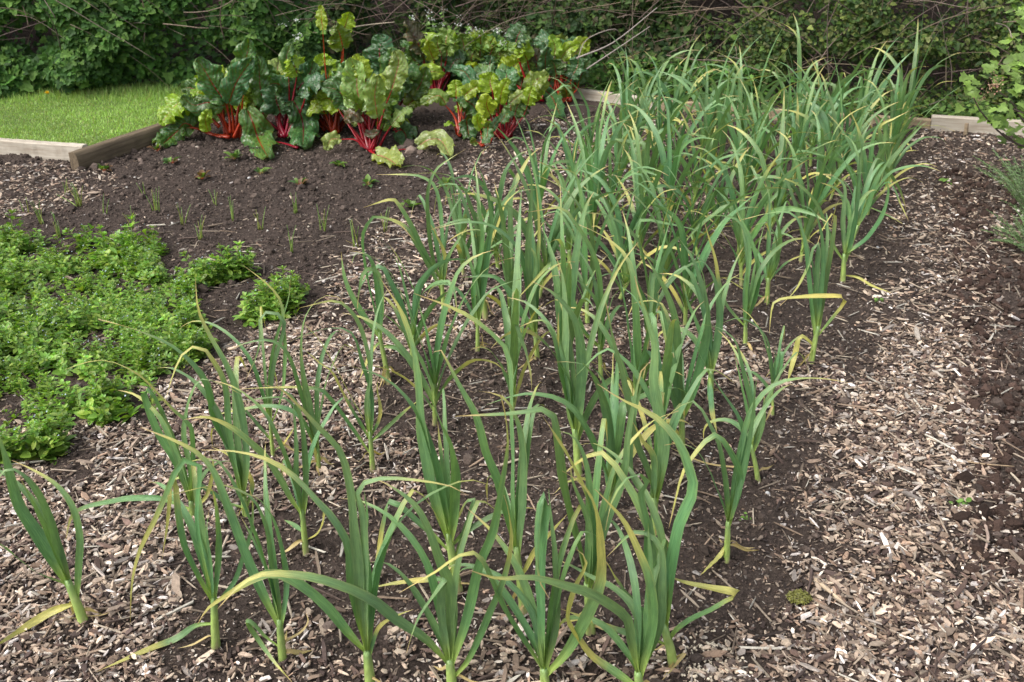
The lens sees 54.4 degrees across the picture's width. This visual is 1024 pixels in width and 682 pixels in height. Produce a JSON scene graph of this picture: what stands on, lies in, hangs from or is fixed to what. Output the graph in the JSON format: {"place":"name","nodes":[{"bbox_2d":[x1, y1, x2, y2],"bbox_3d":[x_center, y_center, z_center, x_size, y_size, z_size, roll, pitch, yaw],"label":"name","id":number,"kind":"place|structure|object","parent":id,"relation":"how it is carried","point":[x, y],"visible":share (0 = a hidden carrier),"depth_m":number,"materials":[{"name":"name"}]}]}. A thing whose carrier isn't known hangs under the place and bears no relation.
{"place":"outdoors","nodes":[
{"label":"outdoors","id":0,"kind":"place"},
{"bbox_2d":[0,79,186,145],"bbox_3d":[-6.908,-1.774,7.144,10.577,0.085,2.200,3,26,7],"label":"lawn","id":1,"kind":"structure","parent":0,"point":[60,130],"depth_m":6.27,"materials":[{"name":"green plant"}]},
{"bbox_2d":[0,0,1023,681],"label":"ground","id":2,"kind":"structure","parent":0,"point":[742,610],"depth_m":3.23,"materials":[{"name":"soil"}]},
{"bbox_2d":[0,403,76,464],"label":"corn salad plant","id":3,"kind":"object","parent":2,"relation":"on","point":[40,441],"visible":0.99,"depth_m":2.83,"materials":[{"name":"green plant"}]},
{"bbox_2d":[0,138,87,161],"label":"edging board","id":4,"kind":"object","parent":2,"relation":"on","point":[45,150],"visible":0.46,"depth_m":5.64,"materials":[{"name":"beige wood"}]},
{"bbox_2d":[0,436,106,643],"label":"garlic plant","id":5,"kind":"object","parent":2,"relation":"on","point":[47,541],"visible":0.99,"depth_m":2.13,"materials":[{"name":"green plant"}]},
{"bbox_2d":[0,209,210,429],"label":"corn salad patch","id":6,"kind":"object","parent":2,"relation":"on","point":[29,344],"visible":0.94,"depth_m":3.59,"materials":[{"name":"green plant"}]},
{"bbox_2d":[67,364,162,426],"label":"corn salad plant","id":7,"kind":"object","parent":2,"relation":"on","point":[105,397],"visible":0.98,"depth_m":3.04,"materials":[{"name":"green plant"}]},
{"bbox_2d":[68,106,230,169],"bbox_3d":[-1.995,-1.391,6.333,0.064,0.131,2.086,11,28,21],"label":"edging board","id":8,"kind":"object","parent":2,"relation":"on","point":[114,147],"visible":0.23,"depth_m":5.69,"materials":[{"name":"brown wood"}]},
{"bbox_2d":[65,360,247,539],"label":"garlic plant","id":9,"kind":"object","parent":2,"relation":"on","point":[171,449],"visible":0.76,"depth_m":2.50,"materials":[{"name":"green plant"}]},
{"bbox_2d":[97,457,253,671],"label":"garlic plant","id":10,"kind":"object","parent":2,"relation":"on","point":[198,530],"visible":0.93,"depth_m":2.06,"materials":[{"name":"green plant"}]},
{"bbox_2d":[98,279,254,516],"bbox_3d":[-0.829,0.147,2.498,0.336,0.685,0.259,-7,27,-15],"label":"garlic plant","id":11,"kind":"object","parent":2,"relation":"on","point":[240,463],"visible":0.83,"depth_m":2.49,"materials":[{"name":"green plant"}]},
{"bbox_2d":[173,251,230,295],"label":"corn salad plant","id":12,"kind":"object","parent":2,"relation":"on","point":[207,273],"visible":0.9,"depth_m":3.96,"materials":[{"name":"green plant"}]},
{"bbox_2d":[0,0,408,100],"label":"ivy bank","id":13,"kind":"structure","parent":2,"relation":"on","point":[97,43],"depth_m":6.83,"materials":[{"name":"green plant"}]},
{"bbox_2d":[152,38,280,159],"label":"chard plant","id":14,"kind":"object","parent":2,"relation":"on","point":[211,90],"visible":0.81,"depth_m":5.92,"materials":[{"name":"green plant"}]},
{"bbox_2d":[141,427,311,681],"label":"garlic plant","id":15,"kind":"object","parent":2,"relation":"on","point":[277,612],"visible":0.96,"depth_m":2.02,"materials":[{"name":"green plant"}]},
{"bbox_2d":[216,241,261,281],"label":"corn salad plant","id":16,"kind":"object","parent":2,"relation":"on","point":[236,269],"visible":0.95,"depth_m":4.03,"materials":[{"name":"green plant"}]},
{"bbox_2d":[180,265,300,456],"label":"garlic plant","id":17,"kind":"object","parent":2,"relation":"on","point":[272,367],"visible":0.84,"depth_m":2.75,"materials":[{"name":"green plant"}]},
{"bbox_2d":[232,273,304,327],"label":"corn salad plant","id":18,"kind":"object","parent":2,"relation":"on","point":[265,300],"visible":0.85,"depth_m":3.68,"materials":[{"name":"green plant"}]},
{"bbox_2d":[185,381,368,556],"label":"garlic plant","id":19,"kind":"object","parent":2,"relation":"on","point":[300,506],"visible":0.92,"depth_m":2.35,"materials":[{"name":"green plant"}]},
{"bbox_2d":[192,295,364,475],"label":"garlic plant","id":20,"kind":"object","parent":2,"relation":"on","point":[307,405],"visible":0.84,"depth_m":2.71,"materials":[{"name":"green plant"}]},
{"bbox_2d":[249,39,328,149],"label":"chard plant","id":21,"kind":"object","parent":2,"relation":"on","point":[299,127],"visible":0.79,"depth_m":5.93,"materials":[{"name":"green plant"}]},
{"bbox_2d":[268,5,355,133],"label":"chard plant","id":22,"kind":"object","parent":2,"relation":"on","point":[339,39],"visible":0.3,"depth_m":5.95,"materials":[{"name":"green plant"}]},
{"bbox_2d":[244,289,415,472],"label":"garlic plant","id":23,"kind":"object","parent":2,"relation":"on","point":[369,405],"visible":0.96,"depth_m":2.69,"materials":[{"name":"green plant"}]},
{"bbox_2d":[198,385,490,681],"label":"garlic plant","id":24,"kind":"object","parent":2,"relation":"on","point":[360,574],"visible":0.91,"depth_m":1.94,"materials":[{"name":"green plant"}]},
{"bbox_2d":[219,395,512,681],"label":"garlic plant","id":25,"kind":"object","parent":2,"relation":"on","point":[444,591],"visible":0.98,"depth_m":1.96,"materials":[{"name":"green plant"}]},
{"bbox_2d":[341,216,413,386],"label":"garlic plant","id":26,"kind":"object","parent":2,"relation":"on","point":[379,289],"visible":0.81,"depth_m":3.12,"materials":[{"name":"green plant"}]},
{"bbox_2d":[317,50,454,167],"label":"chard plant","id":27,"kind":"object","parent":2,"relation":"on","point":[357,91],"visible":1,"depth_m":5.69,"materials":[{"name":"green plant"}]},
{"bbox_2d":[335,34,444,144],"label":"chard plant","id":28,"kind":"object","parent":2,"relation":"on","point":[417,83],"visible":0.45,"depth_m":6.14,"materials":[{"name":"green plant"}]},
{"bbox_2d":[348,237,474,355],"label":"garlic plant","id":29,"kind":"object","parent":2,"relation":"on","point":[422,280],"visible":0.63,"depth_m":3.27,"materials":[{"name":"green plant"}]},
{"bbox_2d":[363,151,487,313],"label":"garlic plant","id":30,"kind":"object","parent":2,"relation":"on","point":[420,247],"visible":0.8,"depth_m":3.61,"materials":[{"name":"green plant"}]},
{"bbox_2d":[344,241,519,426],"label":"garlic plant","id":31,"kind":"object","parent":2,"relation":"on","point":[436,358],"visible":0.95,"depth_m":2.90,"materials":[{"name":"green plant"}]},
{"bbox_2d":[343,277,535,593],"bbox_3d":[-0.188,0.211,2.260,0.421,0.794,0.257,-12,28,-22],"label":"garlic plant","id":32,"kind":"object","parent":2,"relation":"on","point":[445,503],"visible":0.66,"depth_m":2.23,"materials":[{"name":"green plant"}]},
{"bbox_2d":[400,19,480,90],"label":"chard plant","id":33,"kind":"object","parent":2,"relation":"on","point":[429,47],"visible":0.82,"depth_m":7.06,"materials":[{"name":"green plant"}]},
{"bbox_2d":[398,147,495,274],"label":"garlic plant","id":34,"kind":"object","parent":2,"relation":"on","point":[457,213],"visible":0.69,"depth_m":3.97,"materials":[{"name":"green plant"}]},
{"bbox_2d":[420,80,479,139],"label":"chard plant","id":35,"kind":"object","parent":2,"relation":"on","point":[464,127],"visible":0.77,"depth_m":6.02,"materials":[{"name":"green plant"}]},
{"bbox_2d":[405,161,529,319],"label":"garlic plant","id":36,"kind":"object","parent":2,"relation":"on","point":[477,247],"visible":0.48,"depth_m":3.56,"materials":[{"name":"green plant"}]},
{"bbox_2d":[427,167,522,351],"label":"garlic plant","id":37,"kind":"object","parent":2,"relation":"on","point":[479,286],"visible":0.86,"depth_m":3.34,"materials":[{"name":"green plant"}]},
{"bbox_2d":[440,29,532,80],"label":"chard plant","id":38,"kind":"object","parent":2,"relation":"on","point":[463,40],"visible":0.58,"depth_m":7.19,"materials":[{"name":"green plant"}]},
{"bbox_2d":[436,166,540,369],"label":"garlic plant","id":39,"kind":"object","parent":2,"relation":"on","point":[530,263],"visible":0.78,"depth_m":3.26,"materials":[{"name":"green plant"}]},
{"bbox_2d":[414,293,565,614],"bbox_3d":[-0.010,0.255,2.195,0.310,0.776,0.238,-17,30,-30],"label":"garlic plant","id":40,"kind":"object","parent":2,"relation":"on","point":[516,508],"visible":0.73,"depth_m":2.13,"materials":[{"name":"green plant"}]},
{"bbox_2d":[470,108,514,146],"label":"chard plant","id":41,"kind":"object","parent":2,"relation":"on","point":[479,122],"visible":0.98,"depth_m":5.82,"materials":[{"name":"green plant"}]},
{"bbox_2d":[434,147,551,269],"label":"garlic plant","id":42,"kind":"object","parent":2,"relation":"on","point":[498,236],"visible":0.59,"depth_m":4.03,"materials":[{"name":"green plant"}]},
{"bbox_2d":[446,172,542,321],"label":"garlic plant","id":43,"kind":"object","parent":2,"relation":"on","point":[508,266],"visible":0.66,"depth_m":3.46,"materials":[{"name":"green plant"}]},
{"bbox_2d":[451,63,549,138],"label":"chard plant","id":44,"kind":"object","parent":2,"relation":"on","point":[497,93],"visible":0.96,"depth_m":5.98,"materials":[{"name":"green plant"}]},
{"bbox_2d":[401,471,607,681],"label":"garlic plant","id":45,"kind":"object","parent":2,"relation":"on","point":[543,645],"visible":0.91,"depth_m":1.98,"materials":[{"name":"green plant"}]},
{"bbox_2d":[0,318,1023,681],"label":"wood chips","id":46,"kind":"object","parent":2,"relation":"on","point":[838,580],"visible":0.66,"depth_m":2.52,"materials":[{"name":"beige wood"}]},
{"bbox_2d":[0,113,1023,329],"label":"wood chips","id":47,"kind":"object","parent":2,"relation":"on","point":[868,293],"visible":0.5,"depth_m":4.58,"materials":[{"name":"brown wood"}]},
{"bbox_2d":[0,213,1023,681],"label":"wood splinters","id":48,"kind":"object","parent":2,"relation":"on","point":[478,611],"visible":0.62,"depth_m":2.83,"materials":[{"name":"beige wood"}]},
{"bbox_2d":[471,189,560,418],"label":"garlic plant","id":49,"kind":"object","parent":2,"relation":"on","point":[514,341],"visible":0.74,"depth_m":2.97,"materials":[{"name":"green plant"}]},
{"bbox_2d":[275,0,792,94],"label":"bramble thicket","id":50,"kind":"object","parent":2,"relation":"on","point":[674,26],"visible":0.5,"depth_m":7.24,"materials":[{"name":"green plant"}]},
{"bbox_2d":[497,22,589,117],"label":"chard plant","id":51,"kind":"object","parent":2,"relation":"on","point":[523,53],"visible":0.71,"depth_m":6.83,"materials":[{"name":"green plant"}]},
{"bbox_2d":[495,104,592,223],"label":"garlic plant","id":52,"kind":"object","parent":2,"relation":"on","point":[542,181],"visible":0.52,"depth_m":4.41,"materials":[{"name":"green plant"}]},
{"bbox_2d":[492,188,608,392],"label":"garlic plant","id":53,"kind":"object","parent":2,"relation":"on","point":[570,272],"visible":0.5,"depth_m":3.06,"materials":[{"name":"green plant"}]},
{"bbox_2d":[456,110,648,298],"bbox_3d":[0.153,-0.497,3.762,0.720,0.734,0.299,3,26,7],"label":"garlic plant","id":54,"kind":"object","parent":2,"relation":"on","point":[554,231],"visible":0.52,"depth_m":3.76,"materials":[{"name":"green plant"}]},
{"bbox_2d":[527,29,591,102],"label":"chard plant","id":55,"kind":"object","parent":2,"relation":"on","point":[573,69],"visible":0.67,"depth_m":6.87,"materials":[{"name":"green plant"}]},
{"bbox_2d":[455,363,677,635],"bbox_3d":[0.142,0.343,2.058,0.471,0.725,0.219,-20,32,-35],"label":"garlic plant","id":56,"kind":"object","parent":2,"relation":"on","point":[588,511],"visible":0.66,"depth_m":2.04,"materials":[{"name":"green plant"}]},
{"bbox_2d":[470,489,668,681],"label":"garlic plant","id":57,"kind":"object","parent":2,"relation":"on","point":[644,633],"visible":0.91,"depth_m":1.97,"materials":[{"name":"green plant"}]},
{"bbox_2d":[344,52,795,105],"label":"nettles","id":58,"kind":"object","parent":2,"relation":"on","point":[619,67],"visible":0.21,"depth_m":7.07,"materials":[{"name":"green plant"}]},
{"bbox_2d":[507,244,636,481],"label":"garlic plant","id":59,"kind":"object","parent":2,"relation":"on","point":[574,387],"visible":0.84,"depth_m":2.64,"materials":[{"name":"green plant"}]},
{"bbox_2d":[521,207,640,379],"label":"garlic plant","id":60,"kind":"object","parent":2,"relation":"on","point":[598,291],"visible":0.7,"depth_m":3.18,"materials":[{"name":"green plant"}]},
{"bbox_2d":[534,169,631,322],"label":"garlic plant","id":61,"kind":"object","parent":2,"relation":"on","point":[583,277],"visible":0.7,"depth_m":3.56,"materials":[{"name":"green plant"}]},
{"bbox_2d":[487,353,691,509],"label":"garlic plant","id":62,"kind":"object","parent":2,"relation":"on","point":[613,411],"visible":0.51,"depth_m":2.53,"materials":[{"name":"green plant"}]},
{"bbox_2d":[557,104,666,242],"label":"garlic plant","id":63,"kind":"object","parent":2,"relation":"on","point":[600,160],"visible":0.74,"depth_m":4.16,"materials":[{"name":"green plant"}]},
{"bbox_2d":[571,211,681,400],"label":"garlic plant","id":64,"kind":"object","parent":2,"relation":"on","point":[640,357],"visible":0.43,"depth_m":2.87,"materials":[{"name":"green plant"}]},
{"bbox_2d":[577,169,675,281],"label":"garlic plant","id":65,"kind":"object","parent":2,"relation":"on","point":[632,226],"visible":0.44,"depth_m":3.92,"materials":[{"name":"green plant"}]},
{"bbox_2d":[587,189,699,349],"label":"garlic plant","id":66,"kind":"object","parent":2,"relation":"on","point":[653,286],"visible":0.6,"depth_m":3.39,"materials":[{"name":"green plant"}]},
{"bbox_2d":[568,155,725,299],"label":"garlic plant","id":67,"kind":"object","parent":2,"relation":"on","point":[618,241],"visible":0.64,"depth_m":3.78,"materials":[{"name":"green plant"}]},
{"bbox_2d":[557,384,739,679],"bbox_3d":[0.222,0.397,1.998,0.408,0.678,0.274,18,31,32],"label":"garlic plant","id":68,"kind":"object","parent":2,"relation":"on","point":[640,497],"visible":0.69,"depth_m":1.99,"materials":[{"name":"green plant"}]},
{"bbox_2d":[592,90,708,196],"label":"garlic plant","id":69,"kind":"object","parent":2,"relation":"on","point":[645,156],"visible":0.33,"depth_m":4.62,"materials":[{"name":"green plant"}]},
{"bbox_2d":[616,111,696,258],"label":"garlic plant","id":70,"kind":"object","parent":2,"relation":"on","point":[638,179],"visible":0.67,"depth_m":4.15,"materials":[{"name":"green plant"}]},
{"bbox_2d":[584,276,733,534],"bbox_3d":[0.350,0.148,2.467,0.384,0.719,0.222,-20,33,-35],"label":"garlic plant","id":71,"kind":"object","parent":2,"relation":"on","point":[659,458],"visible":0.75,"depth_m":2.40,"materials":[{"name":"green plant"}]},
{"bbox_2d":[619,287,702,467],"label":"garlic plant","id":72,"kind":"object","parent":2,"relation":"on","point":[666,369],"visible":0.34,"depth_m":2.72,"materials":[{"name":"green plant"}]},
{"bbox_2d":[605,83,733,233],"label":"garlic plant","id":73,"kind":"object","parent":2,"relation":"on","point":[669,179],"visible":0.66,"depth_m":4.36,"materials":[{"name":"green plant"}]},
{"bbox_2d":[597,141,745,283],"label":"garlic plant","id":74,"kind":"object","parent":2,"relation":"on","point":[659,218],"visible":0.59,"depth_m":3.85,"materials":[{"name":"green plant"}]},
{"bbox_2d":[628,255,744,453],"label":"garlic plant","id":75,"kind":"object","parent":2,"relation":"on","point":[677,396],"visible":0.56,"depth_m":2.75,"materials":[{"name":"green plant"}]},
{"bbox_2d":[619,128,761,258],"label":"garlic plant","id":76,"kind":"object","parent":2,"relation":"on","point":[702,211],"visible":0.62,"depth_m":4.15,"materials":[{"name":"green plant"}]},
{"bbox_2d":[635,110,757,213],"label":"garlic plant","id":77,"kind":"object","parent":2,"relation":"on","point":[695,178],"visible":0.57,"depth_m":4.66,"materials":[{"name":"green plant"}]},
{"bbox_2d":[658,237,743,431],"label":"garlic plant","id":78,"kind":"object","parent":2,"relation":"on","point":[699,291],"visible":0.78,"depth_m":3.06,"materials":[{"name":"green plant"}]},
{"bbox_2d":[615,163,788,324],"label":"garlic plant","id":79,"kind":"object","parent":2,"relation":"on","point":[683,255],"visible":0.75,"depth_m":3.52,"materials":[{"name":"green plant"}]},
{"bbox_2d":[659,61,770,161],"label":"garlic plant","id":80,"kind":"object","parent":2,"relation":"on","point":[720,86],"visible":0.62,"depth_m":5.46,"materials":[{"name":"green plant"}]},
{"bbox_2d":[674,324,808,482],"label":"garlic plant","id":81,"kind":"object","parent":2,"relation":"on","point":[750,391],"visible":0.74,"depth_m":2.67,"materials":[{"name":"green plant"}]},
{"bbox_2d":[645,293,847,573],"bbox_3d":[0.520,0.220,2.316,0.446,0.716,0.204,-7,27,-13],"label":"garlic plant","id":82,"kind":"object","parent":2,"relation":"on","point":[740,460],"visible":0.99,"depth_m":2.30,"materials":[{"name":"green plant"}]},
{"bbox_2d":[687,79,817,196],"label":"garlic plant","id":83,"kind":"object","parent":2,"relation":"on","point":[739,144],"visible":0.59,"depth_m":4.71,"materials":[{"name":"green plant"}]},
{"bbox_2d":[679,131,829,286],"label":"garlic plant","id":84,"kind":"object","parent":2,"relation":"on","point":[740,240],"visible":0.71,"depth_m":3.85,"materials":[{"name":"green plant"}]},
{"bbox_2d":[704,204,814,353],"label":"garlic plant","id":85,"kind":"object","parent":2,"relation":"on","point":[750,295],"visible":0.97,"depth_m":3.40,"materials":[{"name":"green plant"}]},
{"bbox_2d":[722,182,806,306],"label":"garlic plant","id":86,"kind":"object","parent":2,"relation":"on","point":[770,267],"visible":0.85,"depth_m":3.72,"materials":[{"name":"green plant"}]},
{"bbox_2d":[723,308,807,419],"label":"garlic plant","id":87,"kind":"object","parent":2,"relation":"on","point":[776,367],"visible":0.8,"depth_m":2.99,"materials":[{"name":"green plant"}]},
{"bbox_2d":[728,76,841,239],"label":"garlic plant","id":88,"kind":"object","parent":2,"relation":"on","point":[779,197],"visible":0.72,"depth_m":4.35,"materials":[{"name":"green plant"}]},
{"bbox_2d":[742,204,846,377],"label":"garlic plant","id":89,"kind":"object","parent":2,"relation":"on","point":[823,258],"visible":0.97,"depth_m":3.23,"materials":[{"name":"green plant"}]},
{"bbox_2d":[757,124,860,263],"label":"garlic plant","id":90,"kind":"object","parent":2,"relation":"on","point":[809,220],"visible":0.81,"depth_m":4.13,"materials":[{"name":"green plant"}]},
{"bbox_2d":[747,106,891,242],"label":"garlic plant","id":91,"kind":"object","parent":2,"relation":"on","point":[832,180],"visible":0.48,"depth_m":4.31,"materials":[{"name":"green plant"}]},
{"bbox_2d":[621,0,1023,118],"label":"hawthorn hedge","id":92,"kind":"object","parent":2,"relation":"on","point":[876,20],"visible":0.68,"depth_m":6.61,"materials":[{"name":"green plant"}]},
{"bbox_2d":[766,50,885,166],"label":"garlic plant","id":93,"kind":"object","parent":2,"relation":"on","point":[812,140],"visible":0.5,"depth_m":5.33,"materials":[{"name":"green plant"}]},
{"bbox_2d":[777,168,889,291],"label":"garlic plant","id":94,"kind":"object","parent":2,"relation":"on","point":[848,239],"visible":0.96,"depth_m":3.92,"materials":[{"name":"green plant"}]},
{"bbox_2d":[784,52,914,200],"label":"garlic plant","id":95,"kind":"object","parent":2,"relation":"on","point":[847,154],"visible":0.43,"depth_m":4.86,"materials":[{"name":"green plant"}]},
{"bbox_2d":[822,132,892,257],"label":"garlic plant","id":96,"kind":"object","parent":2,"relation":"on","point":[870,176],"visible":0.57,"depth_m":4.17,"materials":[{"name":"green plant"}]},
{"bbox_2d":[809,111,938,232],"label":"garlic plant","id":97,"kind":"object","parent":2,"relation":"on","point":[865,166],"visible":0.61,"depth_m":4.39,"materials":[{"name":"green plant"}]},
{"bbox_2d":[856,102,924,225],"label":"garlic plant","id":98,"kind":"object","parent":2,"relation":"on","point":[882,145],"visible":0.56,"depth_m":4.62,"materials":[{"name":"green plant"}]},
{"bbox_2d":[775,91,1023,119],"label":"ground weeds","id":99,"kind":"object","parent":2,"relation":"on","point":[941,111],"visible":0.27,"depth_m":6.50,"materials":[{"name":"green plant"}]},
{"bbox_2d":[872,8,961,131],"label":"garlic plant","id":100,"kind":"object","parent":2,"relation":"on","point":[912,83],"visible":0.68,"depth_m":5.96,"materials":[{"name":"green plant"}]},
{"bbox_2d":[930,114,1023,136],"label":"edging board","id":101,"kind":"object","parent":2,"relation":"on","point":[954,123],"visible":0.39,"depth_m":6.15,"materials":[{"name":"beige wood"}]},
{"bbox_2d":[933,168,1023,575],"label":"compost clumps","id":102,"kind":"object","parent":2,"relation":"on","point":[1004,426],"visible":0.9,"depth_m":3.29,"materials":[{"name":"soil"}]},
{"bbox_2d":[954,0,1023,148],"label":"currant bush","id":103,"kind":"object","parent":2,"relation":"on","point":[998,122],"visible":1,"depth_m":4.95,"materials":[{"name":"green plant"}]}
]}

